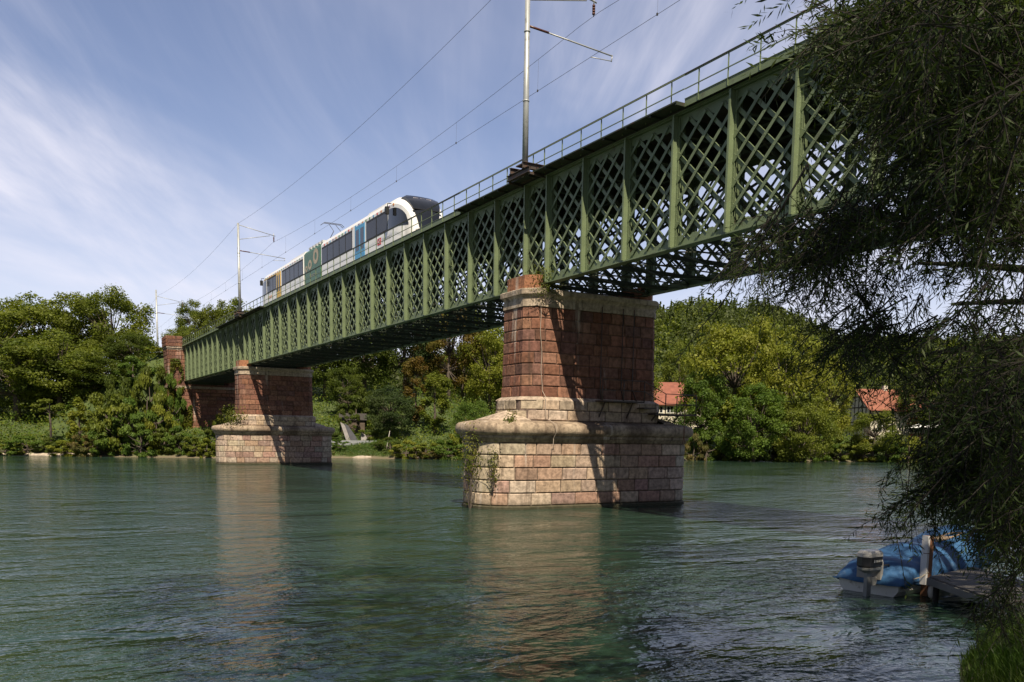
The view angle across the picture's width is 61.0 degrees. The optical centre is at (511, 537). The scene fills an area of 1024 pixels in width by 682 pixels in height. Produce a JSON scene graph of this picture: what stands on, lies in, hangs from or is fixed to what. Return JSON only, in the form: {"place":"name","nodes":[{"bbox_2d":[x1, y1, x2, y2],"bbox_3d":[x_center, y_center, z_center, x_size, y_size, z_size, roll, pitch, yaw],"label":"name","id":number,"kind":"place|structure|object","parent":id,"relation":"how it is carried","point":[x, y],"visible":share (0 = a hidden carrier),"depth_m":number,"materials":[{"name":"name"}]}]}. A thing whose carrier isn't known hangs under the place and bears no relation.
{"place":"outdoors","nodes":[
{"label":"outdoors","id":0,"kind":"place"},
{"bbox_2d":[0,327,1018,681],"bbox_3d":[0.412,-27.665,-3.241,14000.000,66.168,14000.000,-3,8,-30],"label":"ground","id":1,"kind":"structure","parent":0,"point":[148,393],"depth_m":119.66,"materials":[{"name":"plant"}]},
{"bbox_2d":[0,439,31,455],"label":"shrub","id":2,"kind":"object","parent":1,"relation":"on","point":[14,447],"visible":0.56,"depth_m":105.33,"materials":[{"name":"green plant"}]},
{"bbox_2d":[2,435,50,454],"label":"shrub","id":3,"kind":"object","parent":1,"relation":"on","point":[16,438],"visible":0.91,"depth_m":105.49,"materials":[{"name":"green plant"}]},
{"bbox_2d":[0,299,76,386],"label":"tree","id":4,"kind":"object","parent":1,"relation":"on","point":[16,316],"visible":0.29,"depth_m":126.52,"materials":[{"name":"green plant"}]},
{"bbox_2d":[0,338,83,420],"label":"tree","id":5,"kind":"object","parent":1,"relation":"on","point":[16,404],"visible":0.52,"depth_m":116.14,"materials":[{"name":"green plant"}]},
{"bbox_2d":[30,437,59,452],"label":"shrub","id":6,"kind":"object","parent":1,"relation":"on","point":[46,440],"visible":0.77,"depth_m":106.26,"materials":[{"name":"green plant"}]},
{"bbox_2d":[0,290,90,366],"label":"tree","id":7,"kind":"object","parent":1,"relation":"on","point":[32,329],"visible":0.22,"depth_m":133.88,"materials":[{"name":"green plant"}]},
{"bbox_2d":[30,398,66,440],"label":"tree","id":8,"kind":"object","parent":1,"relation":"on","point":[49,409],"visible":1,"depth_m":108.54,"materials":[{"name":"green plant"}]},
{"bbox_2d":[0,327,112,412],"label":"tree","id":9,"kind":"object","parent":1,"relation":"on","point":[44,386],"visible":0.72,"depth_m":116.40,"materials":[{"name":"green plant"}]},
{"bbox_2d":[44,440,83,455],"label":"shrub","id":10,"kind":"object","parent":1,"relation":"on","point":[62,443],"visible":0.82,"depth_m":104.63,"materials":[{"name":"green plant"}]},
{"bbox_2d":[30,292,112,354],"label":"tree","id":11,"kind":"object","parent":1,"relation":"on","point":[56,315],"visible":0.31,"depth_m":132.45,"materials":[{"name":"green plant"}]},
{"bbox_2d":[66,397,92,446],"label":"tree","id":12,"kind":"object","parent":1,"relation":"on","point":[81,407],"visible":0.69,"depth_m":107.23,"materials":[{"name":"green plant"}]},
{"bbox_2d":[66,435,97,456],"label":"shrub","id":13,"kind":"object","parent":1,"relation":"on","point":[81,448],"visible":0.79,"depth_m":104.27,"materials":[{"name":"green plant"}]},
{"bbox_2d":[49,356,135,391],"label":"tree","id":14,"kind":"object","parent":1,"relation":"on","point":[100,377],"visible":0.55,"depth_m":116.38,"materials":[{"name":"green plant"}]},
{"bbox_2d":[75,429,114,456],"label":"shrub","id":15,"kind":"object","parent":1,"relation":"on","point":[101,443],"visible":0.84,"depth_m":104.79,"materials":[{"name":"green plant"}]},
{"bbox_2d":[61,283,156,362],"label":"tree","id":16,"kind":"object","parent":1,"relation":"on","point":[121,303],"visible":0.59,"depth_m":129.84,"materials":[{"name":"green plant"}]},
{"bbox_2d":[84,392,138,453],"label":"shrub","id":17,"kind":"object","parent":1,"relation":"on","point":[98,416],"visible":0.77,"depth_m":105.54,"materials":[{"name":"green plant"}]},
{"bbox_2d":[103,374,142,437],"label":"shrub","id":18,"kind":"object","parent":1,"relation":"on","point":[124,382],"visible":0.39,"depth_m":111.33,"materials":[{"name":"green plant"}]},
{"bbox_2d":[100,331,159,364],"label":"tree","id":19,"kind":"object","parent":1,"relation":"on","point":[117,346],"visible":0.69,"depth_m":124.68,"materials":[{"name":"green plant"}]},
{"bbox_2d":[106,395,158,455],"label":"shrub","id":20,"kind":"object","parent":1,"relation":"on","point":[150,416],"visible":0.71,"depth_m":106.70,"materials":[{"name":"green plant"}]},
{"bbox_2d":[112,356,155,388],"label":"shrub","id":21,"kind":"object","parent":1,"relation":"on","point":[136,362],"visible":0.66,"depth_m":116.52,"materials":[{"name":"green plant"}]},
{"bbox_2d":[118,422,158,456],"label":"shrub","id":22,"kind":"object","parent":1,"relation":"on","point":[140,427],"visible":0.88,"depth_m":105.76,"materials":[{"name":"green plant"}]},
{"bbox_2d":[117,372,172,437],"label":"shrub","id":23,"kind":"object","parent":1,"relation":"on","point":[145,382],"visible":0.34,"depth_m":110.98,"materials":[{"name":"green plant"}]},
{"bbox_2d":[131,364,167,425],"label":"shrub","id":24,"kind":"object","parent":1,"relation":"on","point":[160,372],"visible":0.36,"depth_m":116.82,"materials":[{"name":"green plant"}]},
{"bbox_2d":[135,403,181,449],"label":"shrub","id":25,"kind":"object","parent":1,"relation":"on","point":[158,409],"visible":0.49,"depth_m":107.71,"materials":[{"name":"green plant"}]},
{"bbox_2d":[145,427,184,453],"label":"shrub","id":26,"kind":"object","parent":1,"relation":"on","point":[160,432],"visible":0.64,"depth_m":106.82,"materials":[{"name":"green plant"}]},
{"bbox_2d":[157,371,186,427],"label":"shrub","id":27,"kind":"object","parent":1,"relation":"on","point":[180,402],"visible":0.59,"depth_m":116.05,"materials":[{"name":"green plant"}]},
{"bbox_2d":[155,290,190,352],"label":"catenary mast","id":28,"kind":"object","parent":1,"relation":"on","point":[156,296],"visible":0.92,"depth_m":131.48,"materials":[{"name":"metal"}]},
{"bbox_2d":[161,424,193,454],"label":"shrub","id":29,"kind":"object","parent":1,"relation":"on","point":[169,440],"visible":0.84,"depth_m":107.03,"materials":[{"name":"green plant"}]},
{"bbox_2d":[160,325,201,343],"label":"tree","id":30,"kind":"object","parent":1,"relation":"on","point":[183,332],"visible":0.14,"depth_m":145.90,"materials":[{"name":"green plant"}]},
{"bbox_2d":[174,298,209,340],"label":"tree","id":31,"kind":"object","parent":1,"relation":"on","point":[195,315],"visible":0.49,"depth_m":150.38,"materials":[{"name":"green plant"}]},
{"bbox_2d":[179,436,206,455],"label":"shrub","id":32,"kind":"object","parent":1,"relation":"on","point":[190,446],"visible":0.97,"depth_m":106.57,"materials":[{"name":"green plant"}]},
{"bbox_2d":[161,335,234,428],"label":"bridge abutment","id":33,"kind":"object","parent":1,"relation":"on","point":[206,409],"visible":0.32,"depth_m":118.76,"materials":[{"name":"stone"}]},
{"bbox_2d":[167,358,192,428],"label":"ivy","id":34,"kind":"object","parent":33,"relation":"attached to","point":[172,392],"visible":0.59,"depth_m":117.28,"materials":[{"name":"green plant"}]},
{"bbox_2d":[196,437,215,457],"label":"shrub","id":35,"kind":"object","parent":1,"relation":"on","point":[202,447],"visible":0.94,"depth_m":106.78,"materials":[{"name":"green plant"}]},
{"bbox_2d":[202,420,221,449],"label":"shrub","id":36,"kind":"object","parent":1,"relation":"on","point":[207,431],"visible":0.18,"depth_m":108.75,"materials":[{"name":"green plant"}]},
{"bbox_2d":[195,304,233,333],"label":"tree","id":37,"kind":"object","parent":1,"relation":"on","point":[209,315],"visible":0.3,"depth_m":151.35,"materials":[{"name":"green plant"}]},
{"bbox_2d":[212,406,232,425],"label":"shrub","id":38,"kind":"object","parent":1,"relation":"on","point":[221,416],"visible":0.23,"depth_m":112.77,"materials":[{"name":"green plant"}]},
{"bbox_2d":[202,297,255,333],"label":"tree","id":39,"kind":"object","parent":1,"relation":"on","point":[230,307],"visible":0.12,"depth_m":152.53,"materials":[{"name":"green plant"}]},
{"bbox_2d":[211,360,334,464],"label":"bridge pier","id":40,"kind":"structure","parent":1,"relation":"on","point":[285,428],"depth_m":87.96,"materials":[{"name":"stone"}]},
{"bbox_2d":[218,403,253,432],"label":"wall plant","id":41,"kind":"object","parent":40,"relation":"on","point":[235,416],"depth_m":85.76,"materials":[{"name":"green plant"}]},
{"bbox_2d":[291,314,350,399],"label":"tree","id":42,"kind":"object","parent":1,"relation":"on","point":[318,376],"visible":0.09,"depth_m":141.28,"materials":[{"name":"green plant"}]},
{"bbox_2d":[324,365,371,412],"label":"tree","id":43,"kind":"object","parent":1,"relation":"on","point":[333,383],"visible":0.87,"depth_m":132.41,"materials":[{"name":"green plant"}]},
{"bbox_2d":[337,409,360,434],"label":"shrub","id":44,"kind":"object","parent":1,"relation":"on","point":[352,416],"visible":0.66,"depth_m":124.85,"materials":[{"name":"green plant"}]},
{"bbox_2d":[339,413,366,433],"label":"hut","id":45,"kind":"object","parent":1,"relation":"on","point":[360,424],"visible":0.32,"depth_m":126.56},
{"bbox_2d":[331,440,375,446],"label":"retaining wall","id":46,"kind":"structure","parent":1,"relation":"on","point":[355,441],"depth_m":120.94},
{"bbox_2d":[336,394,373,424],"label":"shrub","id":47,"kind":"object","parent":1,"relation":"on","point":[354,404],"visible":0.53,"depth_m":129.97,"materials":[{"name":"green plant"}]},
{"bbox_2d":[328,310,402,394],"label":"tree","id":48,"kind":"object","parent":1,"relation":"on","point":[363,365],"visible":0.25,"depth_m":141.81,"materials":[{"name":"green plant"}]},
{"bbox_2d":[333,427,397,456],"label":"riverside grass","id":49,"kind":"structure","parent":1,"relation":"on","point":[364,448],"depth_m":119.01,"materials":[{"name":"plant"}]},
{"bbox_2d":[356,426,382,440],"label":"shrub","id":50,"kind":"object","parent":1,"relation":"on","point":[375,433],"visible":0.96,"depth_m":123.23,"materials":[{"name":"green plant"}]},
{"bbox_2d":[373,436,404,450],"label":"shrub","id":51,"kind":"object","parent":1,"relation":"on","point":[380,443],"visible":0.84,"depth_m":117.70,"materials":[{"name":"green plant"}]},
{"bbox_2d":[364,383,418,436],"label":"tree","id":52,"kind":"object","parent":1,"relation":"on","point":[392,414],"visible":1,"depth_m":122.31,"materials":[{"name":"green plant"}]},
{"bbox_2d":[371,294,441,388],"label":"tree","id":53,"kind":"object","parent":1,"relation":"on","point":[404,357],"visible":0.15,"depth_m":145.56,"materials":[{"name":"green plant"}]},
{"bbox_2d":[388,439,426,458],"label":"shrub","id":54,"kind":"object","parent":1,"relation":"on","point":[397,446],"visible":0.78,"depth_m":115.70,"materials":[{"name":"green plant"}]},
{"bbox_2d":[401,356,433,427],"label":"tree","id":55,"kind":"object","parent":1,"relation":"on","point":[407,370],"visible":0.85,"depth_m":128.50,"materials":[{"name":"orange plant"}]},
{"bbox_2d":[415,442,437,458],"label":"shrub","id":56,"kind":"object","parent":1,"relation":"on","point":[423,444],"visible":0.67,"depth_m":115.95,"materials":[{"name":"green plant"}]},
{"bbox_2d":[414,373,453,434],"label":"tree","id":57,"kind":"object","parent":1,"relation":"on","point":[444,386],"visible":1,"depth_m":125.78,"materials":[{"name":"green plant"}]},
{"bbox_2d":[430,439,463,459],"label":"shrub","id":58,"kind":"object","parent":1,"relation":"on","point":[444,451],"visible":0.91,"depth_m":114.26,"materials":[{"name":"green plant"}]},
{"bbox_2d":[410,303,485,400],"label":"tree","id":59,"kind":"object","parent":1,"relation":"on","point":[458,378],"visible":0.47,"depth_m":147.76,"materials":[{"name":"green plant"}]},
{"bbox_2d":[445,430,463,457],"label":"shrub","id":60,"kind":"object","parent":1,"relation":"on","point":[454,440],"visible":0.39,"depth_m":116.56,"materials":[{"name":"green plant"}]},
{"bbox_2d":[423,309,503,401],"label":"tree","id":61,"kind":"object","parent":1,"relation":"on","point":[461,387],"visible":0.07,"depth_m":165.14,"materials":[{"name":"green plant"}]},
{"bbox_2d":[0,337,928,459],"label":"undergrowth","id":62,"kind":"object","parent":1,"relation":"on","point":[70,407],"visible":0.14,"depth_m":123.09,"materials":[{"name":"green plant"}]},
{"bbox_2d":[447,400,489,439],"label":"shrub","id":63,"kind":"object","parent":1,"relation":"on","point":[471,408],"visible":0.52,"depth_m":119.26,"materials":[{"name":"green plant"}]},
{"bbox_2d":[456,328,503,411],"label":"tree","id":64,"kind":"object","parent":1,"relation":"on","point":[477,386],"visible":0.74,"depth_m":145.49,"materials":[{"name":"green plant"}]},
{"bbox_2d":[474,329,503,400],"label":"tree","id":65,"kind":"object","parent":1,"relation":"on","point":[502,334],"visible":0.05,"depth_m":150.01,"materials":[{"name":"green plant"}]},
{"bbox_2d":[455,274,692,509],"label":"bridge pier","id":66,"kind":"structure","parent":1,"relation":"on","point":[611,456],"depth_m":39.65,"materials":[{"name":"stone"}]},
{"bbox_2d":[449,411,488,508],"bbox_3d":[-1.815,-3.443,38.352,1.707,4.650,2.015,-3,8,-30],"label":"wall plant","id":67,"kind":"object","parent":66,"relation":"attached to","point":[471,458],"depth_m":38.31,"materials":[{"name":"green plant"}]},
{"bbox_2d":[482,444,501,489],"bbox_3d":[-0.849,-3.341,37.847,0.673,2.560,0.863,6,8,38],"label":"wall plant","id":68,"kind":"object","parent":66,"relation":"attached to","point":[492,481],"depth_m":37.86,"materials":[{"name":"green plant"}]},
{"bbox_2d":[515,279,576,306],"bbox_3d":[1.555,-10.823,38.221,3.255,1.124,0.466,-3,8,-30],"label":"wall plant","id":69,"kind":"object","parent":66,"relation":"attached to","point":[547,302],"depth_m":38.15,"materials":[{"name":"green plant"}]},
{"bbox_2d":[525,265,568,289],"bbox_3d":[1.471,-11.639,38.357,2.914,1.481,1.421,-3,8,-30],"label":"wall plant","id":70,"kind":"object","parent":66,"relation":"on","point":[543,277],"depth_m":38.09,"materials":[{"name":"green plant"}]},
{"bbox_2d":[181,0,1023,382],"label":"railway bridge","id":71,"kind":"structure","parent":66,"relation":"on","point":[727,132],"depth_m":37.66,"materials":[{"name":"green paint"}]},
{"bbox_2d":[234,223,284,318],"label":"catenary mast","id":72,"kind":"object","parent":71,"relation":"on","point":[239,312],"visible":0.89,"depth_m":85.76,"materials":[{"name":"metal"}]},
{"bbox_2d":[260,195,441,305],"bbox_3d":[-14.689,-23.166,71.536,3.860,5.295,38.600,-3,8,-30],"label":"train","id":73,"kind":"object","parent":71,"relation":"on","point":[384,217],"visible":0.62,"depth_m":62.97,"materials":[{"name":"white paint"}]},
{"bbox_2d":[506,0,612,187],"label":"catenary mast","id":74,"kind":"object","parent":71,"relation":"on","point":[525,165],"visible":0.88,"depth_m":38.08,"materials":[{"name":"metal"}]},
{"bbox_2d":[170,0,490,288],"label":"feeder wire","id":75,"kind":"object","parent":74,"relation":"attached to","point":[379,108],"visible":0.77,"depth_m":50.63,"materials":[{"name":"metal"}]},
{"bbox_2d":[154,1,657,330],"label":"messenger wire","id":76,"kind":"object","parent":74,"relation":"hanging from","point":[418,150],"visible":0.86,"depth_m":53.58,"materials":[{"name":"metal"}]},
{"bbox_2d":[155,0,679,335],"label":"contact wire","id":77,"kind":"object","parent":76,"relation":"hanging from","point":[471,133],"visible":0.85,"depth_m":47.58,"materials":[{"name":"metal"}]},
{"bbox_2d":[595,379,696,443],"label":"inspection platform","id":78,"kind":"structure","parent":66,"relation":"attached to","point":[657,413],"depth_m":41.10,"materials":[{"name":"metal"}]},
{"bbox_2d":[278,293,1022,417],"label":"hill forest","id":79,"kind":"object","parent":1,"relation":"on","point":[674,319],"visible":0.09,"depth_m":361.92,"materials":[{"name":"green plant"}]},
{"bbox_2d":[653,364,663,400],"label":"tree","id":80,"kind":"object","parent":1,"relation":"on","point":[656,383],"visible":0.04,"depth_m":145.12,"materials":[{"name":"green plant"}]},
{"bbox_2d":[658,339,700,382],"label":"tree","id":81,"kind":"object","parent":1,"relation":"on","point":[670,372],"visible":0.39,"depth_m":167.86,"materials":[{"name":"green plant"}]},
{"bbox_2d":[654,382,707,427],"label":"house","id":82,"kind":"structure","parent":1,"relation":"on","point":[668,388],"depth_m":159.57,"materials":[{"name":"paint"}]},
{"bbox_2d":[684,433,708,460],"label":"shrub","id":83,"kind":"object","parent":1,"relation":"on","point":[703,449],"visible":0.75,"depth_m":129.63,"materials":[{"name":"green plant"}]},
{"bbox_2d":[672,367,733,441],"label":"tree","id":84,"kind":"object","parent":1,"relation":"on","point":[708,410],"visible":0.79,"depth_m":131.41,"materials":[{"name":"green plant"}]},
{"bbox_2d":[688,428,723,460],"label":"shrub","id":85,"kind":"object","parent":1,"relation":"on","point":[706,439],"visible":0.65,"depth_m":131.47,"materials":[{"name":"green plant"}]},
{"bbox_2d":[712,439,739,460],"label":"shrub","id":86,"kind":"object","parent":1,"relation":"on","point":[717,453],"visible":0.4,"depth_m":131.88,"materials":[{"name":"green plant"}]},
{"bbox_2d":[675,312,795,435],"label":"tree","id":87,"kind":"object","parent":1,"relation":"on","point":[720,341],"visible":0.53,"depth_m":132.50,"materials":[{"name":"green plant"}]},
{"bbox_2d":[714,382,791,461],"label":"tree","id":88,"kind":"object","parent":1,"relation":"on","point":[754,441],"visible":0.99,"depth_m":125.69,"materials":[{"name":"green plant"}]},
{"bbox_2d":[757,435,781,460],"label":"shrub","id":89,"kind":"object","parent":1,"relation":"on","point":[774,453],"visible":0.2,"depth_m":134.31,"materials":[{"name":"green plant"}]},
{"bbox_2d":[729,325,836,446],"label":"tree","id":90,"kind":"object","parent":1,"relation":"on","point":[773,355],"visible":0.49,"depth_m":130.71,"materials":[{"name":"green plant"}]},
{"bbox_2d":[768,391,842,461],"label":"tree","id":91,"kind":"object","parent":1,"relation":"on","point":[809,445],"visible":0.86,"depth_m":126.41,"materials":[{"name":"green plant"}]},
{"bbox_2d":[812,436,841,460],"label":"shrub","id":92,"kind":"object","parent":1,"relation":"on","point":[834,447],"visible":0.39,"depth_m":135.65,"materials":[{"name":"green plant"}]},
{"bbox_2d":[803,354,858,438],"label":"tree","id":93,"kind":"object","parent":1,"relation":"on","point":[843,421],"visible":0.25,"depth_m":137.80,"materials":[{"name":"green plant"}]},
{"bbox_2d":[828,437,856,461],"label":"shrub","id":94,"kind":"object","parent":1,"relation":"on","point":[844,457],"visible":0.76,"depth_m":136.15,"materials":[{"name":"green plant"}]},
{"bbox_2d":[668,0,1023,678],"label":"willow tree","id":95,"kind":"object","parent":1,"relation":"on","point":[949,86],"visible":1,"depth_m":7.40,"materials":[{"name":"green plant"}]},
{"bbox_2d":[842,438,882,461],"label":"shrub","id":96,"kind":"object","parent":1,"relation":"on","point":[863,458],"visible":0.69,"depth_m":135.99,"materials":[{"name":"green plant"}]},
{"bbox_2d":[843,408,907,461],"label":"tree","id":97,"kind":"object","parent":1,"relation":"on","point":[863,423],"visible":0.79,"depth_m":134.83,"materials":[{"name":"green plant"}]},
{"bbox_2d":[842,386,928,441],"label":"house","id":98,"kind":"structure","parent":1,"relation":"on","point":[855,409],"depth_m":152.98,"materials":[{"name":"paint"}]},
{"bbox_2d":[870,436,907,462],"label":"shrub","id":99,"kind":"object","parent":1,"relation":"on","point":[880,457],"visible":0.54,"depth_m":134.92,"materials":[{"name":"green plant"}]},
{"bbox_2d":[888,435,922,462],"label":"shrub","id":100,"kind":"object","parent":1,"relation":"on","point":[913,439],"visible":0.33,"depth_m":134.95,"materials":[{"name":"green plant"}]},
{"bbox_2d":[919,535,933,595],"bbox_3d":[8.722,1.159,18.398,0.190,2.430,0.150,-3,8,-30],"label":"mooring post","id":101,"kind":"object","parent":1,"relation":"on","point":[926,561],"visible":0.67,"depth_m":18.27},
{"bbox_2d":[891,364,973,425],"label":"tree","id":102,"kind":"object","parent":1,"relation":"on","point":[913,399],"visible":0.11,"depth_m":149.49,"materials":[{"name":"green plant"}]},
{"bbox_2d":[946,607,1023,681],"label":"bank grass","id":103,"kind":"structure","parent":1,"relation":"on","point":[1000,666],"depth_m":11.71,"materials":[{"name":"plant"}]},
{"bbox_2d":[0,455,1023,681],"bbox_3d":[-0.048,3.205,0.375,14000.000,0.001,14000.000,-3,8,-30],"label":"river","id":104,"kind":"structure","parent":0,"point":[138,569],"depth_m":19.36,"materials":[{"name":"liquid"}]},
{"bbox_2d":[833,525,992,596],"bbox_3d":[9.648,0.562,20.105,6.324,1.647,1.620,-4,8,-37],"label":"motorboat","id":105,"kind":"object","parent":104,"relation":"on","point":[869,572],"visible":0.49,"depth_m":18.63,"materials":[{"name":"blue fabric"}]},
{"bbox_2d":[926,567,1023,616],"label":"jetty","id":106,"kind":"object","parent":104,"relation":"in","point":[958,584],"visible":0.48,"depth_m":17.21,"materials":[{"name":"grey wood"}]},
{"bbox_2d":[0,0,1023,370],"label":"sky","id":107,"kind":"structure","parent":0,"point":[136,136],"materials":[{"name":"blue"}]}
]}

